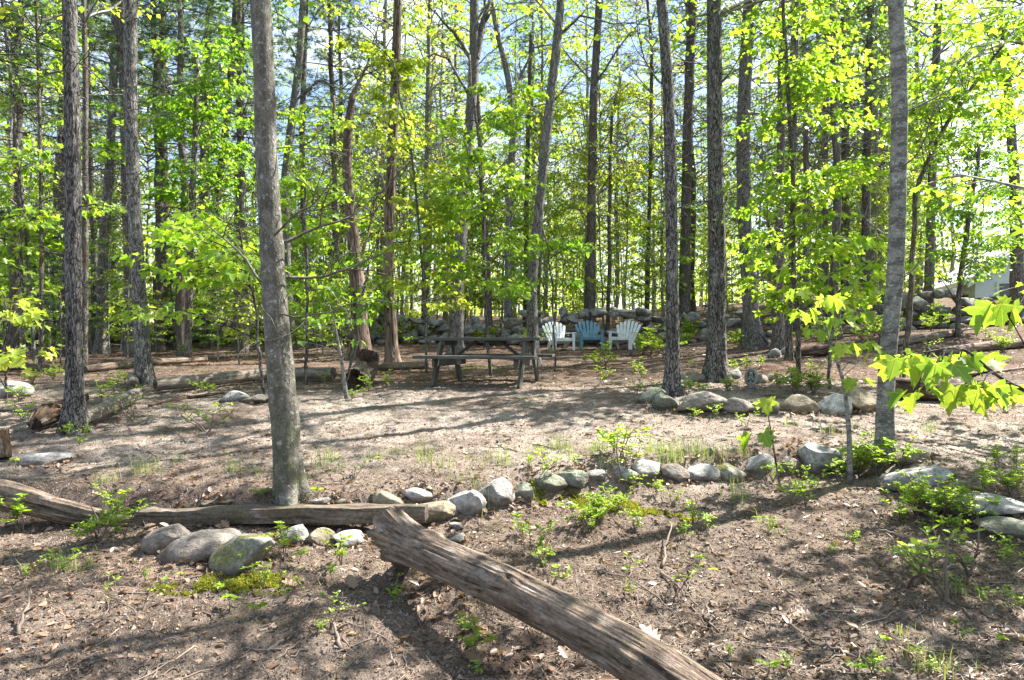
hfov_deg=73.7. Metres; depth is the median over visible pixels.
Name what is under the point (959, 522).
leafy seedling
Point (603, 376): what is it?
leafy seedling
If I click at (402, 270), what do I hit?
oak tree
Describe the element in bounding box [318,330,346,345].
bush
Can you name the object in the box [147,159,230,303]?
young maple
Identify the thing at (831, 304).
maple sapling
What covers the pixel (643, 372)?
leafy seedling
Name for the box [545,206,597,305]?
young maple
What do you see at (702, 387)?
leafy seedling
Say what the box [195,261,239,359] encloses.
young maple
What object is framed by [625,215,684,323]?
young maple
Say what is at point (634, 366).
leafy seedling
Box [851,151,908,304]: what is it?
young maple
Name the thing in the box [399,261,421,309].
young maple
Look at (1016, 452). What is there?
leafy seedling
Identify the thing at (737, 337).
leafy seedling
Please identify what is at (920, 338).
fallen log
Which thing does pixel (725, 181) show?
oak tree
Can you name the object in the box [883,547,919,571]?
leafy seedling
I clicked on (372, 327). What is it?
young maple
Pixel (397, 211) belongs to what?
slim sapling
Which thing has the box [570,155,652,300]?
slim sapling
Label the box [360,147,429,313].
young maple
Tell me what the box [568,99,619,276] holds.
oak tree
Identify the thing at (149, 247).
young maple
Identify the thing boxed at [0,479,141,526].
fallen log
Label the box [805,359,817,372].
leafy seedling
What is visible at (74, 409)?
oak tree
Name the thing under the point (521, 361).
picnic table
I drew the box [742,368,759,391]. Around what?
garden statue
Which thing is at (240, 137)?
pine tree
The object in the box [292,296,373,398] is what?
maple sapling
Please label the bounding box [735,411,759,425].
leafy seedling
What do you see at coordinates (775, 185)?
young maple
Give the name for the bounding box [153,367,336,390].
fallen log
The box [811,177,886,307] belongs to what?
young maple
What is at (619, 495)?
bush
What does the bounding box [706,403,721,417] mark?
leafy seedling
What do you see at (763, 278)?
young maple
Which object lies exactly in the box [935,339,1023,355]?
fallen log
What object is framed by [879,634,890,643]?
broad leaved seedling
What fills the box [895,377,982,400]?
fallen log
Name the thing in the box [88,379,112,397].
leafy seedling
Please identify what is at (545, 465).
leafy seedling
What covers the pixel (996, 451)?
leafy seedling
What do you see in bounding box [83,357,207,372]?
fallen log
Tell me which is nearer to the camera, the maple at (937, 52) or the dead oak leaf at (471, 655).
the dead oak leaf at (471, 655)
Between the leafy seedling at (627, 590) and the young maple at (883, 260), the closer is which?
the leafy seedling at (627, 590)
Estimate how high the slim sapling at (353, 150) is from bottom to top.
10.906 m
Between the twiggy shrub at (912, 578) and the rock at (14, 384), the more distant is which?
the rock at (14, 384)
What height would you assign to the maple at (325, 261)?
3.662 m
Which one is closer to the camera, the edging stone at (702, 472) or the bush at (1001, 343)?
the edging stone at (702, 472)
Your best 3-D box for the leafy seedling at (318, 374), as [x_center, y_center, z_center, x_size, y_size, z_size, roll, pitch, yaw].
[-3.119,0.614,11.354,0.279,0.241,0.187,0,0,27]
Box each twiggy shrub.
[99,394,142,420]
[102,570,183,611]
[167,401,234,431]
[274,566,303,601]
[315,583,365,629]
[327,453,378,479]
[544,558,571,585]
[604,434,645,482]
[622,551,717,602]
[892,524,985,589]
[897,528,957,602]
[923,520,981,575]
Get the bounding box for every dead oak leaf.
[281,578,296,585]
[343,574,359,587]
[464,648,483,663]
[639,624,660,639]
[797,608,817,619]
[833,493,842,498]
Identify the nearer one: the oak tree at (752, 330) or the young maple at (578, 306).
the oak tree at (752, 330)
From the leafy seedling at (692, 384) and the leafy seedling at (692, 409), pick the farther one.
the leafy seedling at (692, 384)
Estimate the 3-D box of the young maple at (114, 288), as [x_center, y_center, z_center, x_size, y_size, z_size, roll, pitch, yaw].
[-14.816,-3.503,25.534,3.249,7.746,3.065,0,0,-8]
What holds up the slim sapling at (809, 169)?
on the ground at (460, 417)
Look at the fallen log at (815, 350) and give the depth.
15.62 m
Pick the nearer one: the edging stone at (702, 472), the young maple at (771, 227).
the edging stone at (702, 472)
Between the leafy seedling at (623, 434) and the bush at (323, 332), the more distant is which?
the bush at (323, 332)
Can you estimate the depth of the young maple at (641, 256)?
31.00 m
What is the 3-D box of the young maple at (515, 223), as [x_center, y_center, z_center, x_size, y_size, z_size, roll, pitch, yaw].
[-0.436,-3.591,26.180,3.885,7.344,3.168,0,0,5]
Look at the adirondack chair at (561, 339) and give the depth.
21.35 m
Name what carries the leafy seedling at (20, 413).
on the ground at (460, 417)
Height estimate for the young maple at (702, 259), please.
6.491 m
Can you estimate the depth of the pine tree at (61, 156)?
18.45 m
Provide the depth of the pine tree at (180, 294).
18.86 m
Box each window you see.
[962,289,970,296]
[996,281,1008,295]
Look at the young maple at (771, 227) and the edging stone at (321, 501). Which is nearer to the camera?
the edging stone at (321, 501)
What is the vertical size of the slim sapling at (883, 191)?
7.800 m
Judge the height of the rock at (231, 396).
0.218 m
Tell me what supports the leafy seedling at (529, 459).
on the ground at (460, 417)
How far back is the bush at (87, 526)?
4.95 m
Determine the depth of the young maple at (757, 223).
27.52 m
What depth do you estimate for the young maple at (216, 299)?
18.10 m
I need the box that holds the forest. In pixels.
[2,87,1023,326]
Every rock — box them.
[0,380,33,397]
[18,452,76,466]
[127,372,139,389]
[219,391,249,401]
[242,394,267,403]
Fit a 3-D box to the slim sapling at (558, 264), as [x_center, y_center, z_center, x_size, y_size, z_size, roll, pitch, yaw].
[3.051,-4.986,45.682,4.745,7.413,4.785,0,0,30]
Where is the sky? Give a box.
[0,0,1023,320]
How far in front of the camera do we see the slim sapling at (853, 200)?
37.31 m
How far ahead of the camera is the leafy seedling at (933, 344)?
15.54 m
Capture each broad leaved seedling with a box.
[10,458,19,467]
[72,546,85,557]
[213,582,224,596]
[220,594,242,611]
[246,602,268,616]
[249,488,268,501]
[291,548,307,564]
[311,486,323,498]
[692,553,705,563]
[755,658,782,674]
[845,659,867,677]
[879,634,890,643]
[996,633,1008,647]
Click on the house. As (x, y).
(985, 288)
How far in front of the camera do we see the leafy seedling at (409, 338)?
22.36 m
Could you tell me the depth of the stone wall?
22.82 m
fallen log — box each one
[0,361,56,371]
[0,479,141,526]
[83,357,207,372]
[87,387,143,423]
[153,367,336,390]
[366,506,722,679]
[377,361,428,369]
[793,335,903,356]
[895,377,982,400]
[898,329,962,345]
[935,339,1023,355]
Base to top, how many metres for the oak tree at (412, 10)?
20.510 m
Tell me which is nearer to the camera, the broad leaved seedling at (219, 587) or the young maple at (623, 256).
the broad leaved seedling at (219, 587)
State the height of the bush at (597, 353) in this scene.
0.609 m
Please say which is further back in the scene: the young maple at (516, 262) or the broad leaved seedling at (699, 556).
the young maple at (516, 262)
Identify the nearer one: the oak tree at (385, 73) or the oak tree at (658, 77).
the oak tree at (385, 73)
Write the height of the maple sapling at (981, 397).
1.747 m
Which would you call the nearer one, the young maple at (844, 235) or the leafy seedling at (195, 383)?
the leafy seedling at (195, 383)
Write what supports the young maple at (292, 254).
on the ground at (460, 417)
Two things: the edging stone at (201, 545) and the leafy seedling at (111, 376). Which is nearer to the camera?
the edging stone at (201, 545)
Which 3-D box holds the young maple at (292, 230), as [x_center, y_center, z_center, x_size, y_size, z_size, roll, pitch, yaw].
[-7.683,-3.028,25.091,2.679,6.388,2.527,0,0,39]
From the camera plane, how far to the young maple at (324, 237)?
31.69 m
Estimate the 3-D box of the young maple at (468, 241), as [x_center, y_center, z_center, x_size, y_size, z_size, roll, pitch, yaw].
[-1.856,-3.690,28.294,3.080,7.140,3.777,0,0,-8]
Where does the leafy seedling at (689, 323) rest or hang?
on the ground at (460, 417)
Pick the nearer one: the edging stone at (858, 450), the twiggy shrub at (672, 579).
the twiggy shrub at (672, 579)
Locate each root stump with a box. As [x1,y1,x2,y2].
[27,402,61,430]
[346,349,378,388]
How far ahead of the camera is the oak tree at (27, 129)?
28.25 m
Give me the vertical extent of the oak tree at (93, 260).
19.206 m
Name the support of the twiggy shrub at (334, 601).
on the ground at (460, 417)
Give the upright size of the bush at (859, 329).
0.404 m
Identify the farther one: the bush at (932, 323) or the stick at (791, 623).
the bush at (932, 323)
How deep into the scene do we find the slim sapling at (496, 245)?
38.60 m
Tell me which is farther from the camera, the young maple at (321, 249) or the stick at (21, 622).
the young maple at (321, 249)
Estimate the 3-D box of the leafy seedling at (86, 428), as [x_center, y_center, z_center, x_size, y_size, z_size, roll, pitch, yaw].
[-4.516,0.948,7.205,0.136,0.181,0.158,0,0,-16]
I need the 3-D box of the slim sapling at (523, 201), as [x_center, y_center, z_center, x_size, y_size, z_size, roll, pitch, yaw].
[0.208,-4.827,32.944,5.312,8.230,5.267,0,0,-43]
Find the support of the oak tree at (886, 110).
on the ground at (460, 417)
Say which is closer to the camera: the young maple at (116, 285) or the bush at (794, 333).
the bush at (794, 333)
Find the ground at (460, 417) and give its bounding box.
[0,291,1023,679]
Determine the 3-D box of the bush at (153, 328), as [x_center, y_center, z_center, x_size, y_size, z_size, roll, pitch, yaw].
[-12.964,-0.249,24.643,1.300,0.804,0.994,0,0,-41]
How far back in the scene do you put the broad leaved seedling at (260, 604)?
3.76 m
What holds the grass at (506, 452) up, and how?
on the ground at (460, 417)
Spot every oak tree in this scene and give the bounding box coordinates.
[0,0,56,273]
[0,0,80,293]
[0,0,114,361]
[0,0,166,436]
[0,0,174,371]
[0,0,213,366]
[0,33,52,244]
[0,37,54,240]
[0,62,54,325]
[0,81,26,244]
[0,106,54,275]
[0,120,44,260]
[9,0,226,353]
[24,0,168,351]
[32,0,219,356]
[47,16,150,315]
[60,0,231,386]
[138,0,289,334]
[185,0,386,348]
[188,0,295,347]
[191,0,328,322]
[224,93,280,319]
[235,0,370,345]
[279,0,507,362]
[306,107,364,276]
[321,0,451,297]
[330,0,416,323]
[354,0,446,314]
[355,35,438,313]
[364,0,485,326]
[371,0,499,315]
[372,0,487,314]
[376,50,438,315]
[380,0,505,320]
[400,0,549,353]
[407,0,528,335]
[424,0,590,328]
[462,0,653,365]
[466,2,561,317]
[470,78,503,315]
[476,0,591,320]
[513,0,678,335]
[519,57,579,316]
[530,0,640,305]
[536,104,583,315]
[546,0,674,319]
[551,89,586,311]
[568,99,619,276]
[582,0,705,326]
[593,0,887,382]
[595,0,785,396]
[605,75,659,309]
[621,45,682,309]
[627,31,700,317]
[639,1,768,215]
[651,0,862,349]
[675,44,738,239]
[676,30,764,225]
[688,0,871,359]
[697,116,737,262]
[699,1,785,215]
[703,0,851,350]
[731,0,865,327]
[750,45,788,228]
[770,0,919,317]
[784,111,830,287]
[785,0,889,307]
[799,0,913,218]
[812,17,922,297]
[815,0,964,309]
[817,0,948,290]
[819,2,929,287]
[840,0,987,296]
[906,0,976,279]
[910,0,1023,323]
[964,0,1023,198]
[968,16,1023,208]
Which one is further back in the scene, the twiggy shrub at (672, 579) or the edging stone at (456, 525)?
the edging stone at (456, 525)
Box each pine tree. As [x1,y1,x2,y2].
[0,0,97,250]
[0,0,121,359]
[0,0,162,356]
[0,1,121,346]
[0,3,81,240]
[0,206,59,356]
[0,209,56,345]
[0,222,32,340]
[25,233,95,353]
[31,0,175,316]
[45,0,247,341]
[55,215,123,325]
[78,0,253,350]
[92,0,253,356]
[142,0,329,353]
[143,0,310,346]
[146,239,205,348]
[274,0,416,341]
[292,0,406,268]
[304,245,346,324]
[395,0,497,270]
[485,0,583,237]
[609,0,773,329]
[626,0,773,312]
[725,2,828,304]
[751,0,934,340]
[754,0,930,307]
[773,0,952,322]
[810,3,929,207]
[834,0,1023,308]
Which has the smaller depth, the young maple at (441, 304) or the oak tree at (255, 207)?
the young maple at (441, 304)
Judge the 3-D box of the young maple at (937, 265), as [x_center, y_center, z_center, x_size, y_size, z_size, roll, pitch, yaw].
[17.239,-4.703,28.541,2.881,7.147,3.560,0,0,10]
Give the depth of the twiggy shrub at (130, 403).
8.02 m
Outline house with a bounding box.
[934,233,1023,297]
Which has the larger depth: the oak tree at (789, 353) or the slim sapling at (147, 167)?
the slim sapling at (147, 167)
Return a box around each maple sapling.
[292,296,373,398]
[735,396,781,491]
[784,285,886,484]
[868,297,1023,418]
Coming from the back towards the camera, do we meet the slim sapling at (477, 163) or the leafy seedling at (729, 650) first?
the slim sapling at (477, 163)
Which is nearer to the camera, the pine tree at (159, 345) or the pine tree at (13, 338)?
the pine tree at (13, 338)
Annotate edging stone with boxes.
[140,523,190,554]
[157,528,240,563]
[200,501,216,506]
[217,499,234,504]
[280,524,308,543]
[305,527,335,546]
[309,497,331,504]
[332,529,364,547]
[334,499,348,503]
[372,491,404,503]
[402,488,432,501]
[418,501,456,525]
[446,490,486,514]
[449,522,463,529]
[449,532,464,542]
[478,477,515,505]
[514,482,534,501]
[535,471,568,492]
[556,470,588,488]
[586,469,606,481]
[614,465,638,484]
[631,459,659,478]
[637,387,665,403]
[651,392,679,410]
[661,463,690,482]
[675,391,727,411]
[681,372,705,382]
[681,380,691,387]
[687,463,720,481]
[715,463,746,482]
[722,397,753,414]
[730,368,741,378]
[745,453,773,474]
[750,398,779,413]
[757,373,768,383]
[767,348,781,357]
[767,374,779,381]
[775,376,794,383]
[779,394,820,413]
[779,456,800,471]
[797,442,846,472]
[817,393,852,415]
[836,444,872,461]
[838,386,876,412]
[878,466,952,492]
[892,444,929,466]
[919,502,937,511]
[921,493,1023,517]
[943,480,975,490]
[972,516,1023,538]
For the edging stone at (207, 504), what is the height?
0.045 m
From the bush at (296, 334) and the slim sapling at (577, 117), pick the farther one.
the slim sapling at (577, 117)
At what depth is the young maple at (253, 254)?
32.41 m
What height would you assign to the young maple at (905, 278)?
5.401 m
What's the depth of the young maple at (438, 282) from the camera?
27.14 m
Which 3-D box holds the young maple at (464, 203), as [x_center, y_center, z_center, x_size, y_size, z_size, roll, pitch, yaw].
[-0.586,-2.296,12.594,3.177,6.002,2.898,0,0,0]
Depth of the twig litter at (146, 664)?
4.16 m
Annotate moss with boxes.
[147,366,695,596]
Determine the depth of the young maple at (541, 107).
26.95 m
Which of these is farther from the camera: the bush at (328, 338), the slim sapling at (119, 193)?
the slim sapling at (119, 193)
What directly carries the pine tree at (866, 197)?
on the ground at (460, 417)
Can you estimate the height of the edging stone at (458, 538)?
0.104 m
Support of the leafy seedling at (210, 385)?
on the ground at (460, 417)
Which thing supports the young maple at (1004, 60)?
on the ground at (460, 417)
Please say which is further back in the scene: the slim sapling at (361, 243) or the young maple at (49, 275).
the slim sapling at (361, 243)
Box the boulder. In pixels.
[208,533,274,575]
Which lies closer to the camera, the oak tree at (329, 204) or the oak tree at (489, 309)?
the oak tree at (489, 309)
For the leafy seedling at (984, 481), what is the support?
on the ground at (460, 417)
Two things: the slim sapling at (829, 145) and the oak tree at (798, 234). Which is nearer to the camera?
the slim sapling at (829, 145)
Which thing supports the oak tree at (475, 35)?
on the ground at (460, 417)
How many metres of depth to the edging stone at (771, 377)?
11.56 m
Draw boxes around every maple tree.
[187,0,461,505]
[527,0,1023,470]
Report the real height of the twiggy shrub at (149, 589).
0.220 m
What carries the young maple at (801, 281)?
on the ground at (460, 417)
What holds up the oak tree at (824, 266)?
on the ground at (460, 417)
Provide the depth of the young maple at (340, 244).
23.14 m
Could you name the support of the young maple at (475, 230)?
on the ground at (460, 417)
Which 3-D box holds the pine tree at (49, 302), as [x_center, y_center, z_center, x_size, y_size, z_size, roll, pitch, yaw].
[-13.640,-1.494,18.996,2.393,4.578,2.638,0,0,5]
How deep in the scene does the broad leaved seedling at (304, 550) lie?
4.50 m
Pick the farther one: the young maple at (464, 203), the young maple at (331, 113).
the young maple at (331, 113)
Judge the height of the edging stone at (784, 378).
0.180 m
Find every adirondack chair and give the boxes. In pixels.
[542,321,576,350]
[575,320,604,348]
[607,320,640,349]
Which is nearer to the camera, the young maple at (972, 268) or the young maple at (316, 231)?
the young maple at (972, 268)
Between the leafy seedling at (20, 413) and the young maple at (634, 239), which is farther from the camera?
the young maple at (634, 239)
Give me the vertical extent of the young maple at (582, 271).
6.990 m
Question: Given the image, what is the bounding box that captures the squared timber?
[134,503,427,525]
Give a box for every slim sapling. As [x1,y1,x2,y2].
[31,113,153,235]
[42,104,153,288]
[51,128,154,271]
[79,32,245,278]
[172,29,340,325]
[246,132,330,312]
[252,82,433,237]
[276,59,422,278]
[278,134,361,259]
[279,109,380,242]
[280,74,442,250]
[309,96,451,290]
[343,167,380,259]
[356,123,486,313]
[365,75,524,319]
[397,122,473,245]
[408,134,496,247]
[411,95,560,319]
[473,103,579,239]
[475,184,504,316]
[476,152,529,310]
[487,104,652,319]
[487,154,571,276]
[516,212,564,315]
[517,29,683,330]
[519,122,624,312]
[529,104,653,309]
[543,161,606,276]
[545,226,578,315]
[552,76,694,274]
[564,79,728,321]
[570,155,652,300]
[581,160,659,262]
[597,52,776,218]
[597,117,707,315]
[598,205,657,306]
[646,143,729,251]
[660,1,868,290]
[678,165,764,292]
[678,170,753,253]
[680,164,737,244]
[697,166,752,250]
[698,86,856,223]
[700,91,802,300]
[706,80,840,244]
[725,34,926,316]
[726,72,888,289]
[765,125,831,218]
[801,152,859,255]
[811,126,922,234]
[813,35,983,219]
[878,73,1023,213]
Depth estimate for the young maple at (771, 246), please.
27.27 m
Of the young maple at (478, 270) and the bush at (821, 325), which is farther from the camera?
the young maple at (478, 270)
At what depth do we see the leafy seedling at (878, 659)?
3.15 m
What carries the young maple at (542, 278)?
on the ground at (460, 417)
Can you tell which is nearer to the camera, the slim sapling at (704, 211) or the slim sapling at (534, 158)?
the slim sapling at (534, 158)
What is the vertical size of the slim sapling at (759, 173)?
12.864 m
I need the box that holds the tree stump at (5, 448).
[0,428,11,459]
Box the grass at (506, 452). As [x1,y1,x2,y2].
[4,400,979,679]
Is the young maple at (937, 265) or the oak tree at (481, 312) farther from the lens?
the oak tree at (481, 312)
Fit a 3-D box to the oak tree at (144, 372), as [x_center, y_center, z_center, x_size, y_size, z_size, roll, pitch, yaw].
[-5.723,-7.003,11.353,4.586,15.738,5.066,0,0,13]
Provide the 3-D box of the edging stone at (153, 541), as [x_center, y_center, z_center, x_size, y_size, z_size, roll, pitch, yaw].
[-2.389,1.427,4.789,0.370,0.259,0.228,0,0,-18]
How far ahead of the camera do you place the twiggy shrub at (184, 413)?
7.53 m
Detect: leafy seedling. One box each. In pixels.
[0,400,34,420]
[0,493,28,533]
[5,385,36,398]
[14,408,28,416]
[20,554,50,577]
[45,548,80,573]
[58,421,77,436]
[79,420,91,437]
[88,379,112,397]
[106,370,129,390]
[106,498,156,538]
[139,563,152,580]
[187,380,201,391]
[193,379,207,389]
[194,406,224,426]
[202,383,217,392]
[238,534,270,569]
[240,559,271,586]
[268,521,300,553]
[316,372,329,383]
[316,611,330,632]
[320,530,353,565]
[325,563,336,580]
[346,385,359,398]
[358,374,372,391]
[382,369,394,386]
[385,573,406,606]
[403,336,417,344]
[457,611,496,652]
[457,615,469,633]
[466,659,482,677]
[512,512,555,553]
[513,521,531,536]
[522,453,535,467]
[531,544,554,567]
[533,447,564,472]
[554,500,592,524]
[567,453,581,467]
[580,509,599,531]
[594,365,614,383]
[595,425,653,456]
[605,423,626,452]
[618,507,643,532]
[620,472,647,489]
[623,579,636,596]
[626,376,645,393]
[628,356,642,372]
[635,364,647,377]
[648,472,662,494]
[659,485,684,502]
[676,520,693,537]
[680,320,700,338]
[681,497,704,523]
[682,376,695,390]
[686,407,703,416]
[689,382,709,391]
[695,512,716,531]
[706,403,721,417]
[724,644,733,656]
[727,334,743,348]
[728,359,739,368]
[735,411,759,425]
[740,354,755,368]
[753,515,776,532]
[756,355,765,366]
[760,462,784,482]
[775,374,786,388]
[776,480,807,503]
[778,651,794,670]
[783,461,810,480]
[789,469,822,506]
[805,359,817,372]
[806,469,834,493]
[825,457,846,481]
[827,541,837,554]
[843,522,860,547]
[857,648,890,672]
[860,430,874,445]
[878,435,925,468]
[878,488,915,522]
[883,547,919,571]
[907,544,926,558]
[907,643,925,658]
[909,506,955,532]
[921,655,941,672]
[922,338,942,349]
[938,574,963,596]
[945,513,970,533]
[951,617,974,638]
[973,472,991,492]
[974,582,1016,604]
[978,458,995,475]
[980,327,999,340]
[982,444,1006,467]
[989,532,1013,554]
[990,589,1023,611]
[994,544,1023,570]
[1005,444,1023,464]
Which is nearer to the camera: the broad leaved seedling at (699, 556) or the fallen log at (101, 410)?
the broad leaved seedling at (699, 556)
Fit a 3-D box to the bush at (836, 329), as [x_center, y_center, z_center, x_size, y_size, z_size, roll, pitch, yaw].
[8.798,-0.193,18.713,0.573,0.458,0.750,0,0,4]
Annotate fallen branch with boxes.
[0,400,105,411]
[54,393,88,404]
[148,392,224,406]
[957,367,1023,376]
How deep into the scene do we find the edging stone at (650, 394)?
8.95 m
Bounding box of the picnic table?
[412,337,554,388]
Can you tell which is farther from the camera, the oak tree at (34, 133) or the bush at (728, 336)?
the oak tree at (34, 133)
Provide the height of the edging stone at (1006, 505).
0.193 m
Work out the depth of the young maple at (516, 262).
29.64 m
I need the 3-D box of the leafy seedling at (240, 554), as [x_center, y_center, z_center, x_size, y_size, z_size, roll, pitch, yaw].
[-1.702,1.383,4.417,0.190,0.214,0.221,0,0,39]
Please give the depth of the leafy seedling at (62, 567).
4.37 m
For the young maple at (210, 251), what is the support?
on the ground at (460, 417)
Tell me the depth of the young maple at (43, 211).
26.41 m
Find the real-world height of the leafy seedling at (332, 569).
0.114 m
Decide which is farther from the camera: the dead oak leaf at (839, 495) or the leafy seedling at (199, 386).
the leafy seedling at (199, 386)
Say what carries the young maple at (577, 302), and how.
on the ground at (460, 417)
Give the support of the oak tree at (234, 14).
on the ground at (460, 417)
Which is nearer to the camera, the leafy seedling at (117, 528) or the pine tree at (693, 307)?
the leafy seedling at (117, 528)
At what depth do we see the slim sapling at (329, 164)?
30.94 m
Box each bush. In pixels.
[20,368,44,383]
[42,362,64,379]
[44,330,59,350]
[66,484,137,543]
[109,324,124,343]
[149,322,169,336]
[175,344,198,352]
[192,330,216,344]
[251,317,263,336]
[291,323,311,347]
[312,324,348,343]
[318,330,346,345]
[372,316,409,338]
[469,326,506,344]
[522,327,547,341]
[580,482,618,510]
[583,340,619,366]
[606,485,632,510]
[634,324,662,354]
[637,336,652,353]
[639,328,687,355]
[679,316,700,338]
[679,328,695,344]
[717,372,740,390]
[726,331,739,343]
[734,329,747,337]
[773,366,814,393]
[784,364,835,393]
[793,324,813,340]
[808,314,829,336]
[823,326,848,339]
[833,433,889,477]
[849,325,875,339]
[852,437,920,475]
[863,317,905,337]
[863,319,878,335]
[888,466,943,515]
[893,469,972,519]
[915,301,952,328]
[918,312,949,330]
[927,486,1001,525]
[973,458,1023,495]
[991,330,1016,351]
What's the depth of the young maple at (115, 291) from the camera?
16.41 m
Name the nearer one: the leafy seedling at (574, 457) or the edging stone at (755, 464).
the leafy seedling at (574, 457)
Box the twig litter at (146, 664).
[0,326,1023,679]
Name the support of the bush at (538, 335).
on the ground at (460, 417)
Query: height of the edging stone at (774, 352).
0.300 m
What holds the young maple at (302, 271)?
on the ground at (460, 417)
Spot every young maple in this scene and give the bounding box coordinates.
[0,145,126,373]
[0,184,54,344]
[0,197,44,346]
[0,232,57,332]
[0,261,45,343]
[0,269,27,344]
[0,285,84,399]
[12,140,118,300]
[22,158,56,317]
[22,178,90,351]
[25,184,89,309]
[38,203,97,306]
[38,254,90,362]
[59,156,164,351]
[81,24,255,357]
[88,220,123,353]
[89,140,154,324]
[100,233,166,359]
[108,205,306,394]
[109,247,151,330]
[110,284,124,340]
[142,185,197,301]
[143,205,196,325]
[144,194,196,306]
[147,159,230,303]
[147,290,171,353]
[152,248,206,323]
[161,288,196,337]
[163,153,260,333]
[192,287,229,357]
[193,164,247,310]
[193,261,229,341]
[193,286,216,347]
[194,155,250,301]
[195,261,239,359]
[197,221,263,364]
[209,153,299,315]
[213,255,262,357]
[227,193,260,324]
[232,274,263,355]
[244,206,261,304]
[244,269,291,338]
[256,172,330,332]
[277,95,417,353]
[279,172,374,384]
[288,217,346,353]
[290,193,339,301]
[290,202,329,308]
[290,281,322,344]
[291,242,323,333]
[291,242,325,329]
[291,251,308,330]
[292,249,413,369]
[293,251,347,359]
[296,151,371,295]
[300,198,340,294]
[304,268,353,360]
[313,136,408,300]
[314,238,349,332]
[329,247,377,337]
[332,37,478,372]
[358,181,418,292]
[359,179,415,295]
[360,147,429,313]
[367,280,384,344]
[394,277,405,311]
[395,188,473,318]
[396,55,564,375]
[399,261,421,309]
[406,233,439,313]
[428,166,488,297]
[431,165,502,323]
[433,188,500,323]
[433,192,494,325]
[433,277,448,318]
[435,256,450,322]
[451,187,525,312]
[463,222,498,315]
[465,174,530,320]
[467,147,550,328]
[480,229,595,371]
[486,31,604,326]
[492,201,523,325]
[492,254,504,325]
[512,211,553,306]
[513,171,585,316]
[537,204,599,336]
[540,224,565,315]
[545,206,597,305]
[546,67,680,335]
[556,190,611,306]
[557,251,584,313]
[572,269,596,322]
[595,180,657,308]
[595,237,632,328]
[595,258,612,307]
[597,211,640,304]
[612,225,650,309]
[615,271,643,321]
[618,197,665,299]
[619,125,704,326]
[620,238,656,307]
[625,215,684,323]
[632,182,701,300]
[650,247,694,308]
[678,216,707,288]
[691,168,771,317]
[694,206,736,309]
[694,222,708,307]
[703,217,741,317]
[705,0,927,380]
[726,153,811,315]
[727,264,741,316]
[729,241,761,294]
[738,174,800,307]
[750,223,921,388]
[754,142,815,278]
[754,246,773,302]
[755,187,819,290]
[759,229,788,298]
[760,233,798,299]
[770,147,851,283]
[784,204,829,287]
[785,202,815,282]
[796,267,811,316]
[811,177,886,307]
[814,155,886,281]
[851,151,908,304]
[856,130,968,275]
[856,159,922,277]
[858,142,954,290]
[868,0,1023,377]
[870,185,936,292]
[883,193,925,291]
[883,243,920,294]
[889,114,1023,336]
[905,141,965,291]
[908,0,1023,304]
[983,226,1023,253]
[996,163,1023,233]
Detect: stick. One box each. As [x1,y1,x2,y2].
[16,591,36,634]
[265,631,298,651]
[330,616,347,649]
[660,571,683,595]
[661,523,672,567]
[703,613,719,630]
[789,616,800,638]
[809,639,856,657]
[875,527,900,536]
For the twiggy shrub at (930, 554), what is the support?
on the ground at (460, 417)
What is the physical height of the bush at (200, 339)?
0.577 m
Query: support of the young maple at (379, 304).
on the ground at (460, 417)
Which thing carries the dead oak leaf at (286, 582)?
on the ground at (460, 417)
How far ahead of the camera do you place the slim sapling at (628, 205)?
30.68 m
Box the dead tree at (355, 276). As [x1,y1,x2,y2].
[342,19,389,359]
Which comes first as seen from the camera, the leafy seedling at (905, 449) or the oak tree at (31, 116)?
the leafy seedling at (905, 449)
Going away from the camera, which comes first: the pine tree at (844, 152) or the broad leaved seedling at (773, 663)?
the broad leaved seedling at (773, 663)
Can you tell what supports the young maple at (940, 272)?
on the ground at (460, 417)
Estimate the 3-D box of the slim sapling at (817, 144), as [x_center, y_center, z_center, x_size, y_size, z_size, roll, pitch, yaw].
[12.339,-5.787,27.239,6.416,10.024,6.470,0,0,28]
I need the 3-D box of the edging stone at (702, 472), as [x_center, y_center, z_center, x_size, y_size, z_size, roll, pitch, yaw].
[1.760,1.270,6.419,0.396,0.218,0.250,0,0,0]
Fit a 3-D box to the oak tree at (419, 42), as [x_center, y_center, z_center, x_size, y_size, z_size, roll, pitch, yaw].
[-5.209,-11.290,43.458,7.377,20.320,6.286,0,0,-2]
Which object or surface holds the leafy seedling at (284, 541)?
on the ground at (460, 417)
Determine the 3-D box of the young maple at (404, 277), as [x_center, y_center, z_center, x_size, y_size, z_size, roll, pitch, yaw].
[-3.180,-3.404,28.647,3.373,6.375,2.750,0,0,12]
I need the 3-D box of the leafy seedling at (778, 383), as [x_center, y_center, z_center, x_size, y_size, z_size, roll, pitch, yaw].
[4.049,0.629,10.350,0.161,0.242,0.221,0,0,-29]
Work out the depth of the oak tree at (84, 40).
13.56 m
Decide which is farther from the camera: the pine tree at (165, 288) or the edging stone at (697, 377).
the pine tree at (165, 288)
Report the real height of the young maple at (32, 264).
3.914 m
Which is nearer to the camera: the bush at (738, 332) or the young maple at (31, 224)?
the young maple at (31, 224)
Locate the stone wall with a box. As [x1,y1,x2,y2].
[1,287,1023,346]
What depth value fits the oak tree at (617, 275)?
31.61 m
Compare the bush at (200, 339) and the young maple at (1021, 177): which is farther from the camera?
the young maple at (1021, 177)
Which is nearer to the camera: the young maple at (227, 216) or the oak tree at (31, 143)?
the oak tree at (31, 143)

